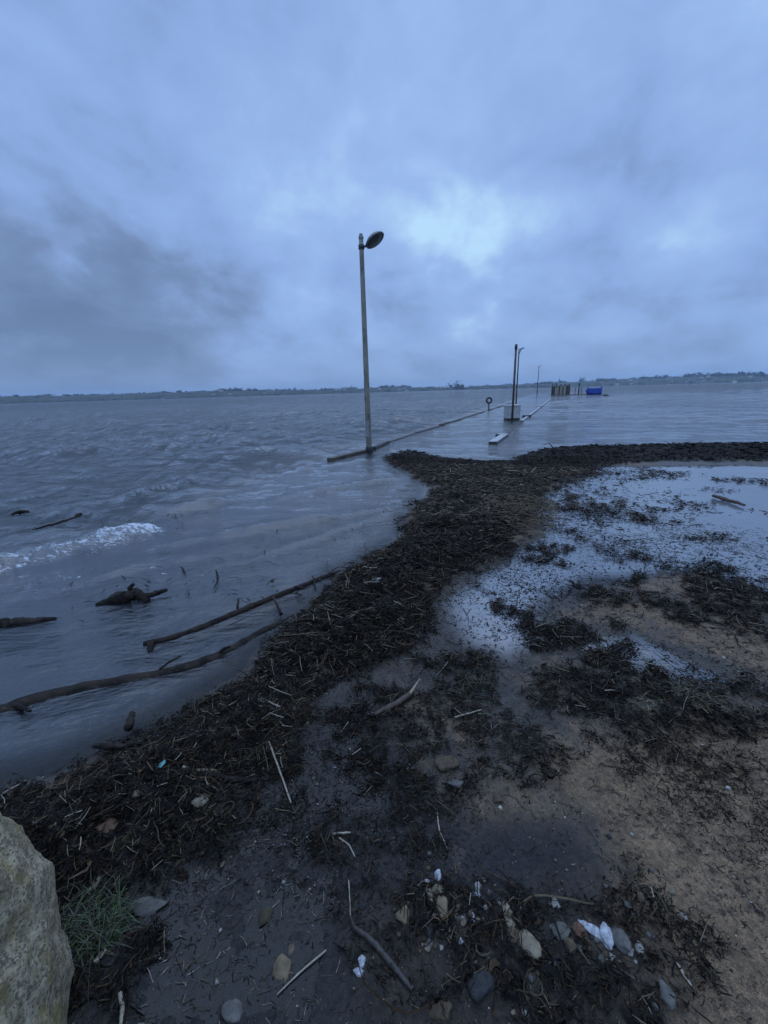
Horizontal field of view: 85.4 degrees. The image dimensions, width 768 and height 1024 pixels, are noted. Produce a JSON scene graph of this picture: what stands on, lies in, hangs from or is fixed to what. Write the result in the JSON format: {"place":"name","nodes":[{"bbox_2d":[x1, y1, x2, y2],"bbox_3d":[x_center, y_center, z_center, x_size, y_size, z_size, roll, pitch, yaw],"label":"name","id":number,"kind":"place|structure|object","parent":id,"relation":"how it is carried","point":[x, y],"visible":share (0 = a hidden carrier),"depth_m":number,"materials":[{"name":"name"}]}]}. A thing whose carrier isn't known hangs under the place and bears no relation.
{"place":"outdoors","nodes":[
{"label":"outdoors","id":0,"kind":"place"},
{"bbox_2d":[0,437,767,1023],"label":"beach","id":1,"kind":"structure","parent":0,"point":[52,741],"depth_m":1.75,"materials":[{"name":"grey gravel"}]},
{"bbox_2d":[0,812,74,1023],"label":"boulder","id":2,"kind":"object","parent":1,"relation":"on","point":[37,968],"visible":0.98,"depth_m":1.00,"materials":[{"name":"stone"}]},
{"bbox_2d":[88,876,100,891],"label":"stone","id":3,"kind":"object","parent":1,"relation":"on","point":[98,877],"visible":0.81,"depth_m":1.50,"materials":[{"name":"stone"}]},
{"bbox_2d":[93,948,106,963],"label":"stalk","id":4,"kind":"object","parent":1,"relation":"on","point":[101,956],"visible":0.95,"depth_m":1.31,"materials":[{"name":"beige plant"}]},
{"bbox_2d":[58,865,153,991],"bbox_3d":[-0.994,1.346,1.377,0.457,0.086,0.405,-2,16,0],"label":"grass tuft","id":5,"kind":"object","parent":1,"relation":"on","point":[112,930],"visible":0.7,"depth_m":1.39,"materials":[{"name":"green plant"}]},
{"bbox_2d":[97,818,118,833],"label":"stone","id":6,"kind":"object","parent":1,"relation":"on","point":[109,825],"visible":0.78,"depth_m":1.65,"materials":[{"name":"brown stone"}]},
{"bbox_2d":[92,740,141,750],"bbox_3d":[-1.325,1.162,2.063,0.239,0.036,0.049,-3,16,-3],"label":"stick","id":7,"kind":"object","parent":1,"relation":"on","point":[117,746],"visible":0.94,"depth_m":2.06,"materials":[{"name":"brown wood"}]},
{"bbox_2d":[118,991,124,1023],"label":"stalk","id":8,"kind":"object","parent":1,"relation":"on","point":[122,1007],"visible":1,"depth_m":1.20,"materials":[{"name":"white plant"}]},
{"bbox_2d":[123,711,134,731],"bbox_3d":[-1.347,1.109,2.211,0.048,0.046,0.124,-7,17,-18],"label":"stick","id":9,"kind":"object","parent":1,"relation":"on","point":[129,724],"visible":1,"depth_m":2.18,"materials":[{"name":"brown wood"}]},
{"bbox_2d":[132,790,140,797],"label":"stone","id":10,"kind":"object","parent":1,"relation":"on","point":[135,794],"visible":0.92,"depth_m":1.75,"materials":[{"name":"grey stone"}]},
{"bbox_2d":[0,596,299,723],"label":"driftwood log","id":11,"kind":"object","parent":1,"relation":"on","point":[35,703],"visible":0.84,"depth_m":2.58,"materials":[{"name":"brown wood"}]},
{"bbox_2d":[132,896,168,917],"bbox_3d":[-0.811,1.373,1.447,0.112,0.029,0.063,5,17,-2],"label":"stone","id":12,"kind":"object","parent":1,"relation":"on","point":[156,904],"visible":0.97,"depth_m":1.44,"materials":[{"name":"grey stone"}]},
{"bbox_2d":[157,759,165,767],"bbox_3d":[-1.011,1.145,1.889,0.035,0.016,0.037,-2,16,0],"label":"plastic scrap","id":13,"kind":"object","parent":1,"relation":"on","point":[161,764],"visible":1,"depth_m":1.89,"materials":[{"name":"teal plastic"}]},
{"bbox_2d":[191,793,209,807],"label":"stone","id":14,"kind":"object","parent":1,"relation":"on","point":[195,802],"visible":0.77,"depth_m":1.76,"materials":[{"name":"grey stone"}]},
{"bbox_2d":[182,765,221,780],"bbox_3d":[-0.818,1.174,1.887,0.206,0.040,0.034,2,17,13],"label":"stalk","id":15,"kind":"object","parent":1,"relation":"on","point":[198,769],"visible":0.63,"depth_m":1.89,"materials":[{"name":"plant"}]},
{"bbox_2d":[207,770,251,782],"bbox_3d":[-0.691,1.189,1.866,0.190,0.079,0.030,-3,16,-3],"label":"stick","id":16,"kind":"object","parent":1,"relation":"on","point":[233,779],"visible":0.98,"depth_m":1.86,"materials":[{"name":"brown wood"}]},
{"bbox_2d":[221,998,242,1022],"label":"stone","id":17,"kind":"object","parent":1,"relation":"on","point":[232,1011],"visible":1,"depth_m":1.19,"materials":[{"name":"grey stone"}]},
{"bbox_2d":[258,907,273,926],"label":"stone","id":18,"kind":"object","parent":1,"relation":"on","point":[265,915],"visible":1,"depth_m":1.41,"materials":[{"name":"grey stone"}]},
{"bbox_2d":[268,741,291,802],"bbox_3d":[-0.484,1.192,1.926,0.012,0.047,0.338,-11,18,-29],"label":"stalk","id":19,"kind":"object","parent":1,"relation":"on","point":[278,767],"visible":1,"depth_m":1.93,"materials":[{"name":"beige plant"}]},
{"bbox_2d":[272,953,291,983],"bbox_3d":[-0.314,1.409,1.283,0.063,0.036,0.055,7,18,28],"label":"stone","id":20,"kind":"object","parent":1,"relation":"on","point":[281,970],"visible":1,"depth_m":1.28,"materials":[{"name":"beige stone"}]},
{"bbox_2d":[288,944,294,954],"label":"stone","id":21,"kind":"object","parent":1,"relation":"on","point":[291,948],"visible":1,"depth_m":1.33,"materials":[{"name":"stone"}]},
{"bbox_2d":[277,949,326,994],"bbox_3d":[-0.250,1.403,1.272,0.165,0.007,0.008,-13,20,-34],"label":"stalk","id":22,"kind":"object","parent":1,"relation":"on","point":[306,966],"visible":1,"depth_m":1.27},
{"bbox_2d":[317,828,344,858],"bbox_3d":[-0.221,1.290,1.618,0.148,0.030,0.129,-2,16,0],"label":"grass tuft","id":23,"kind":"object","parent":1,"relation":"on","point":[331,843],"visible":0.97,"depth_m":1.62,"materials":[{"name":"brown plant"}]},
{"bbox_2d":[339,837,354,856],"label":"stalk","id":24,"kind":"object","parent":1,"relation":"on","point":[348,845],"visible":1,"depth_m":1.61,"materials":[{"name":"beige plant"}]},
{"bbox_2d":[348,880,350,914],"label":"stalk","id":25,"kind":"object","parent":1,"relation":"on","point":[349,896],"visible":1,"depth_m":1.45,"materials":[{"name":"grey wood"}]},
{"bbox_2d":[353,967,363,976],"bbox_3d":[-0.077,1.391,1.258,0.033,0.013,0.023,4,5,-2],"label":"white scrap","id":26,"kind":"object","parent":1,"relation":"on","point":[356,971],"visible":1,"depth_m":1.26,"materials":[{"name":"plastic"}]},
{"bbox_2d":[358,954,365,968],"bbox_3d":[-0.068,1.383,1.278,0.024,0.013,0.038,-3,21,0],"label":"white scrap","id":27,"kind":"object","parent":1,"relation":"on","point":[361,959],"visible":1,"depth_m":1.28,"materials":[{"name":"plastic"}]},
{"bbox_2d":[350,915,413,991],"bbox_3d":[-0.017,1.368,1.299,0.273,0.030,0.028,12,21,39],"label":"stick","id":28,"kind":"object","parent":1,"relation":"on","point":[385,956],"visible":1,"depth_m":1.28,"materials":[{"name":"grey wood"}]},
{"bbox_2d":[0,441,767,1023],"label":"seaweed","id":29,"kind":"object","parent":1,"relation":"on","point":[40,789],"visible":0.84,"depth_m":2.03,"materials":[{"name":"black plant"}]},
{"bbox_2d":[374,678,419,715],"bbox_3d":[0.091,1.046,2.334,0.346,0.064,0.052,-14,20,-36],"label":"stick","id":30,"kind":"object","parent":29,"relation":"on","point":[400,700],"visible":0.98,"depth_m":2.30,"materials":[{"name":"brown wood"}]},
{"bbox_2d":[0,461,767,1023],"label":"straw","id":31,"kind":"object","parent":1,"relation":"on","point":[546,505],"visible":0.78,"depth_m":2.40,"materials":[{"name":"brown plant"}]},
{"bbox_2d":[396,931,401,937],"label":"pebble","id":32,"kind":"object","parent":1,"relation":"on","point":[398,934],"visible":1,"depth_m":1.33,"materials":[{"name":"brown stone"}]},
{"bbox_2d":[395,905,409,925],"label":"stone","id":33,"kind":"object","parent":1,"relation":"on","point":[402,917],"visible":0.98,"depth_m":1.37,"materials":[{"name":"beige stone"}]},
{"bbox_2d":[424,945,430,952],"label":"pebble","id":34,"kind":"object","parent":1,"relation":"on","point":[427,948],"visible":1,"depth_m":1.30,"materials":[{"name":"beige stone"}]},
{"bbox_2d":[425,923,433,938],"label":"stone","id":35,"kind":"object","parent":1,"relation":"on","point":[428,933],"visible":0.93,"depth_m":1.33,"materials":[{"name":"grey stone"}]},
{"bbox_2d":[426,888,433,902],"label":"stone","id":36,"kind":"object","parent":1,"relation":"on","point":[429,893],"visible":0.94,"depth_m":1.44,"materials":[{"name":"grey stone"}]},
{"bbox_2d":[427,938,433,946],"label":"pebble","id":37,"kind":"object","parent":1,"relation":"on","point":[431,943],"visible":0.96,"depth_m":1.31,"materials":[{"name":"grey stone"}]},
{"bbox_2d":[434,869,440,880],"bbox_3d":[0.195,1.319,1.509,0.025,0.018,0.042,2,26,-1],"label":"white scrap","id":38,"kind":"object","parent":1,"relation":"on","point":[437,873],"visible":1,"depth_m":1.51,"materials":[{"name":"plastic"}]},
{"bbox_2d":[432,884,444,893],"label":"stone","id":39,"kind":"object","parent":1,"relation":"on","point":[440,888],"visible":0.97,"depth_m":1.46,"materials":[{"name":"grey stone"}]},
{"bbox_2d":[428,1000,452,1023],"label":"stone","id":40,"kind":"object","parent":1,"relation":"on","point":[435,1013],"visible":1,"depth_m":1.16,"materials":[{"name":"stone"}]},
{"bbox_2d":[436,895,447,925],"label":"stone","id":41,"kind":"object","parent":1,"relation":"on","point":[442,901],"visible":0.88,"depth_m":1.39,"materials":[{"name":"beige stone"}]},
{"bbox_2d":[437,812,446,847],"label":"stalk","id":42,"kind":"object","parent":1,"relation":"on","point":[439,828],"visible":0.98,"depth_m":1.67,"materials":[{"name":"beige plant"}]},
{"bbox_2d":[435,755,459,771],"bbox_3d":[0.295,1.176,1.945,0.121,0.051,0.073,-6,17,-15],"label":"stone","id":43,"kind":"object","parent":1,"relation":"on","point":[444,763],"visible":0.99,"depth_m":1.93,"materials":[{"name":"stone"}]},
{"bbox_2d":[447,779,463,787],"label":"stone","id":44,"kind":"object","parent":1,"relation":"on","point":[458,783],"visible":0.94,"depth_m":1.84,"materials":[{"name":"grey stone"}]},
{"bbox_2d":[461,918,466,925],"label":"pebble","id":45,"kind":"object","parent":1,"relation":"on","point":[464,921],"visible":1,"depth_m":1.36,"materials":[{"name":"beige stone"}]},
{"bbox_2d":[435,682,497,718],"bbox_3d":[0.453,1.053,2.329,0.365,0.040,0.348,5,17,21],"label":"grass tuft","id":46,"kind":"object","parent":1,"relation":"on","point":[444,695],"visible":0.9,"depth_m":2.34,"materials":[{"name":"black plant"}]},
{"bbox_2d":[454,709,481,717],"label":"stalk","id":47,"kind":"object","parent":1,"relation":"on","point":[467,713],"visible":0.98,"depth_m":2.23,"materials":[{"name":"plant"}]},
{"bbox_2d":[467,910,472,918],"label":"pebble","id":48,"kind":"object","parent":1,"relation":"on","point":[470,913],"visible":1,"depth_m":1.38,"materials":[{"name":"brown stone"}]},
{"bbox_2d":[475,881,480,891],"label":"stone","id":49,"kind":"object","parent":1,"relation":"on","point":[479,885],"visible":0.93,"depth_m":1.47,"materials":[{"name":"grey stone"}]},
{"bbox_2d":[467,970,493,1002],"bbox_3d":[0.281,1.378,1.216,0.087,0.039,0.060,-11,18,-28],"label":"stone","id":50,"kind":"object","parent":1,"relation":"on","point":[482,981],"visible":1,"depth_m":1.20,"materials":[{"name":"grey stone"}]},
{"bbox_2d":[493,793,502,802],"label":"stone","id":51,"kind":"object","parent":1,"relation":"on","point":[497,798],"visible":1,"depth_m":1.76,"materials":[{"name":"grey stone"}]},
{"bbox_2d":[501,901,515,926],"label":"stone","id":52,"kind":"object","parent":1,"relation":"on","point":[507,906],"visible":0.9,"depth_m":1.37,"materials":[{"name":"beige stone"}]},
{"bbox_2d":[503,404,521,419],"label":"concrete block","id":53,"kind":"structure","parent":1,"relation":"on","point":[508,409],"depth_m":22.22,"materials":[{"name":"white paint"}]},
{"bbox_2d":[507,926,519,942],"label":"stone","id":54,"kind":"object","parent":1,"relation":"on","point":[515,930],"visible":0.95,"depth_m":1.32,"materials":[{"name":"grey stone"}]},
{"bbox_2d":[506,422,520,433],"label":"kerb beam","id":55,"kind":"structure","parent":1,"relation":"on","point":[512,428],"depth_m":17.88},
{"bbox_2d":[518,929,541,960],"bbox_3d":[0.451,1.349,1.294,0.057,0.036,0.083,-11,19,-30],"label":"stone","id":56,"kind":"object","parent":1,"relation":"on","point":[530,943],"visible":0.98,"depth_m":1.28,"materials":[{"name":"beige stone"}]},
{"bbox_2d":[520,407,539,420],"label":"kerb beam","id":57,"kind":"structure","parent":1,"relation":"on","point":[526,417],"depth_m":25.94,"materials":[{"name":"concrete"}]},
{"bbox_2d":[527,972,535,982],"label":"pebble","id":58,"kind":"object","parent":1,"relation":"on","point":[530,977],"visible":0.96,"depth_m":1.22,"materials":[{"name":"grey stone"}]},
{"bbox_2d":[551,898,560,907],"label":"stone","id":59,"kind":"object","parent":1,"relation":"on","point":[554,903],"visible":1,"depth_m":1.40,"materials":[{"name":"white stone"}]},
{"bbox_2d":[551,921,570,943],"bbox_3d":[0.569,1.341,1.333,0.066,0.030,0.055,-13,19,-33],"label":"stone","id":60,"kind":"object","parent":1,"relation":"on","point":[562,926],"visible":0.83,"depth_m":1.33,"materials":[{"name":"grey stone"}]},
{"bbox_2d":[564,937,576,954],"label":"stone","id":61,"kind":"object","parent":1,"relation":"on","point":[571,946],"visible":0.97,"depth_m":1.28,"materials":[{"name":"grey stone"}]},
{"bbox_2d":[573,921,587,937],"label":"stone","id":62,"kind":"object","parent":1,"relation":"on","point":[578,927],"visible":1,"depth_m":1.33,"materials":[{"name":"brown stone"}]},
{"bbox_2d":[577,919,604,942],"bbox_3d":[0.668,1.336,1.331,0.033,0.016,0.093,-29,30,-36],"label":"white scrap","id":63,"kind":"object","parent":1,"relation":"on","point":[592,929],"visible":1,"depth_m":1.33,"materials":[{"name":"plastic"}]},
{"bbox_2d":[594,936,600,943],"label":"pebble","id":64,"kind":"object","parent":1,"relation":"on","point":[597,940],"visible":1,"depth_m":1.30,"materials":[{"name":"grey stone"}]},
{"bbox_2d":[598,954,604,963],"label":"pebble","id":65,"kind":"object","parent":1,"relation":"on","point":[600,958],"visible":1,"depth_m":1.25,"materials":[{"name":"grey stone"}]},
{"bbox_2d":[602,951,608,958],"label":"pebble","id":66,"kind":"object","parent":1,"relation":"on","point":[605,954],"visible":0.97,"depth_m":1.26,"materials":[{"name":"brown stone"}]},
{"bbox_2d":[599,921,613,950],"bbox_3d":[0.701,1.333,1.310,0.042,0.019,0.073,-9,19,2],"label":"white scrap","id":67,"kind":"object","parent":1,"relation":"on","point":[606,934],"visible":1,"depth_m":1.30,"materials":[{"name":"plastic"}]},
{"bbox_2d":[611,927,630,955],"bbox_3d":[0.738,1.331,1.297,0.054,0.030,0.074,5,11,-2],"label":"stone","id":68,"kind":"object","parent":1,"relation":"on","point":[622,941],"visible":1,"depth_m":1.28,"materials":[{"name":"grey stone"}]},
{"bbox_2d":[624,901,631,908],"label":"stone","id":69,"kind":"object","parent":1,"relation":"on","point":[627,905],"visible":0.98,"depth_m":1.39,"materials":[{"name":"stone"}]},
{"bbox_2d":[627,949,633,956],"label":"pebble","id":70,"kind":"object","parent":1,"relation":"on","point":[631,953],"visible":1,"depth_m":1.27,"materials":[{"name":"stone"}]},
{"bbox_2d":[634,940,643,953],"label":"stone","id":71,"kind":"object","parent":1,"relation":"on","point":[637,948],"visible":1,"depth_m":1.28,"materials":[{"name":"grey stone"}]},
{"bbox_2d":[637,891,645,903],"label":"stone","id":72,"kind":"object","parent":1,"relation":"on","point":[640,897],"visible":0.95,"depth_m":1.40,"materials":[{"name":"grey stone"}]},
{"bbox_2d":[646,931,653,939],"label":"pebble","id":73,"kind":"object","parent":1,"relation":"on","point":[649,935],"visible":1,"depth_m":1.30,"materials":[{"name":"grey stone"}]},
{"bbox_2d":[626,692,677,717],"bbox_3d":[1.433,1.035,2.260,0.260,0.047,0.228,-2,16,0],"label":"seaweed","id":74,"kind":"object","parent":1,"relation":"on","point":[653,705],"visible":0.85,"depth_m":2.26,"materials":[{"name":"black plant"}]},
{"bbox_2d":[650,1000,658,1010],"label":"pebble","id":75,"kind":"object","parent":1,"relation":"on","point":[654,1004],"visible":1,"depth_m":1.16,"materials":[{"name":"grey stone"}]},
{"bbox_2d":[658,978,676,1011],"bbox_3d":[0.803,1.369,1.177,0.040,0.027,0.064,6,18,26],"label":"stone","id":76,"kind":"object","parent":1,"relation":"on","point":[669,1001],"visible":1,"depth_m":1.17,"materials":[{"name":"grey stone"}]},
{"bbox_2d":[668,888,675,894],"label":"pebble","id":77,"kind":"object","parent":1,"relation":"on","point":[671,891],"visible":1,"depth_m":1.42,"materials":[{"name":"beige stone"}]},
{"bbox_2d":[669,977,680,990],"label":"pebble","id":78,"kind":"object","parent":1,"relation":"on","point":[674,983],"visible":1,"depth_m":1.20,"materials":[{"name":"brown stone"}]},
{"bbox_2d":[676,962,691,985],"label":"stalk","id":79,"kind":"object","parent":1,"relation":"on","point":[684,976],"visible":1,"depth_m":1.22,"materials":[{"name":"beige wood"}]},
{"bbox_2d":[680,912,687,920],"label":"pebble","id":80,"kind":"object","parent":1,"relation":"on","point":[685,916],"visible":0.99,"depth_m":1.35,"materials":[{"name":"stone"}]},
{"bbox_2d":[657,676,731,709],"bbox_3d":[1.717,1.011,2.316,0.356,0.052,0.353,-8,17,-22],"label":"seaweed","id":81,"kind":"object","parent":1,"relation":"on","point":[679,686],"visible":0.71,"depth_m":2.33,"materials":[{"name":"black plant"}]},
{"bbox_2d":[0,381,767,687],"bbox_3d":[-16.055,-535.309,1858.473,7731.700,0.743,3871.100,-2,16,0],"label":"water","id":82,"kind":"structure","parent":0,"point":[58,447],"depth_m":7.52,"materials":[{"name":"grey liquid"}]},
{"bbox_2d":[11,510,28,515],"bbox_3d":[-5.832,0.009,6.662,0.127,0.082,0.233,12,21,40],"label":"floating stick","id":83,"kind":"object","parent":82,"relation":"on","point":[20,512],"visible":1,"depth_m":6.66,"materials":[{"name":"brown wood"}]},
{"bbox_2d":[0,617,56,627],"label":"driftwood log","id":84,"kind":"object","parent":82,"relation":"on","point":[9,622],"visible":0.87,"depth_m":3.32,"materials":[{"name":"brown wood"}]},
{"bbox_2d":[31,515,81,529],"bbox_3d":[-4.724,0.147,6.057,0.075,0.045,0.722,3,17,17],"label":"floating stick","id":85,"kind":"object","parent":82,"relation":"on","point":[59,522],"visible":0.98,"depth_m":5.99,"materials":[{"name":"brown wood"}]},
{"bbox_2d":[95,583,167,605],"bbox_3d":[-2.221,0.720,3.650,0.583,0.189,0.123,-4,16,-7],"label":"driftwood stump","id":86,"kind":"object","parent":82,"relation":"on","point":[128,595],"visible":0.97,"depth_m":3.62,"materials":[{"name":"brown wood"}]},
{"bbox_2d":[143,570,340,658],"bbox_3d":[-1.063,0.770,3.535,1.783,0.101,0.253,-16,21,-40],"label":"driftwood log","id":87,"kind":"object","parent":82,"relation":"on","point":[149,644],"visible":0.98,"depth_m":3.35,"materials":[{"name":"brown wood"}]},
{"bbox_2d":[327,448,373,461],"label":"kerb beam","id":88,"kind":"structure","parent":82,"relation":"in","point":[350,454],"depth_m":11.55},
{"bbox_2d":[358,231,383,454],"bbox_3d":[-0.249,-4.380,11.549,0.714,5.910,0.515,-8,17,-22],"label":"street lamp","id":89,"kind":"object","parent":82,"relation":"in","point":[374,239],"visible":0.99,"depth_m":11.35,"materials":[{"name":"grey metal"}]},
{"bbox_2d":[372,440,389,450],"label":"kerb beam","id":90,"kind":"structure","parent":82,"relation":"in","point":[379,445],"depth_m":13.41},
{"bbox_2d":[389,433,416,446],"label":"kerb beam","id":91,"kind":"structure","parent":82,"relation":"in","point":[401,437],"depth_m":15.62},
{"bbox_2d":[414,425,441,432],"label":"kerb beam","id":92,"kind":"structure","parent":82,"relation":"in","point":[430,428],"depth_m":18.64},
{"bbox_2d":[449,410,488,422],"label":"kerb beam","id":93,"kind":"structure","parent":82,"relation":"in","point":[455,420],"depth_m":25.90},
{"bbox_2d":[488,434,508,448],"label":"kerb beam","id":94,"kind":"structure","parent":82,"relation":"in","point":[498,439],"depth_m":13.67,"materials":[{"name":"concrete"}]},
{"bbox_2d":[511,344,517,420],"bbox_3d":[6.632,-6.328,21.245,0.135,4.170,0.135,-2,16,0],"label":"mast","id":95,"kind":"object","parent":82,"relation":"in","point":[514,378],"visible":0.87,"depth_m":21.13,"materials":[{"name":"metal"}]},
{"bbox_2d":[515,347,523,404],"bbox_3d":[7.960,-7.415,24.416,0.332,4.219,0.260,-10,18,-27],"label":"street lamp","id":96,"kind":"object","parent":82,"relation":"in","point":[519,350],"visible":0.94,"depth_m":24.21,"materials":[{"name":"metal"}]},
{"bbox_2d":[551,384,569,394],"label":"palisade","id":97,"kind":"object","parent":82,"relation":"in","point":[562,390],"visible":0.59,"depth_m":82.65,"materials":[{"name":"grey wood"}]},
{"bbox_2d":[586,386,602,394],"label":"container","id":98,"kind":"object","parent":82,"relation":"on","point":[592,391],"visible":0.96,"depth_m":79.54,"materials":[{"name":"blue plastic"}]},
{"bbox_2d":[712,494,745,505],"bbox_3d":[5.021,-0.172,6.070,0.069,0.063,0.553,-3,16,-3],"label":"stick","id":99,"kind":"object","parent":82,"relation":"on","point":[722,498],"visible":1,"depth_m":6.07,"materials":[{"name":"brown wood"}]},
{"bbox_2d":[0,375,767,403],"bbox_3d":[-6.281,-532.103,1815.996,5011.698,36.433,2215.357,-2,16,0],"label":"hills","id":100,"kind":"structure","parent":0,"point":[72,398],"depth_m":1387.89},
{"bbox_2d":[0,371,767,403],"bbox_3d":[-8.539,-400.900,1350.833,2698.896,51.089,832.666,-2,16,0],"label":"woods","id":101,"kind":"object","parent":100,"relation":"on","point":[461,387],"visible":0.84,"depth_m":1426.29,"materials":[{"name":"plant"}]},
{"bbox_2d":[0,0,767,396],"label":"sky","id":102,"kind":"structure","parent":0,"point":[189,189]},
{"bbox_2d":[486,397,491,409],"bbox_3d":[8.528,-8.659,33.818,0.544,1.354,0.150,-2,16,0],"label":"lifebuoy stand","id":103,"kind":"object","parent":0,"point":[487,398],"visible":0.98,"depth_m":33.67,"materials":[{"name":"metal"}]},
{"bbox_2d":[515,913,521,925],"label":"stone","id":104,"kind":"object","parent":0,"point":[519,916],"visible":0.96,"depth_m":1.36,"materials":[{"name":"stone"}]}
]}

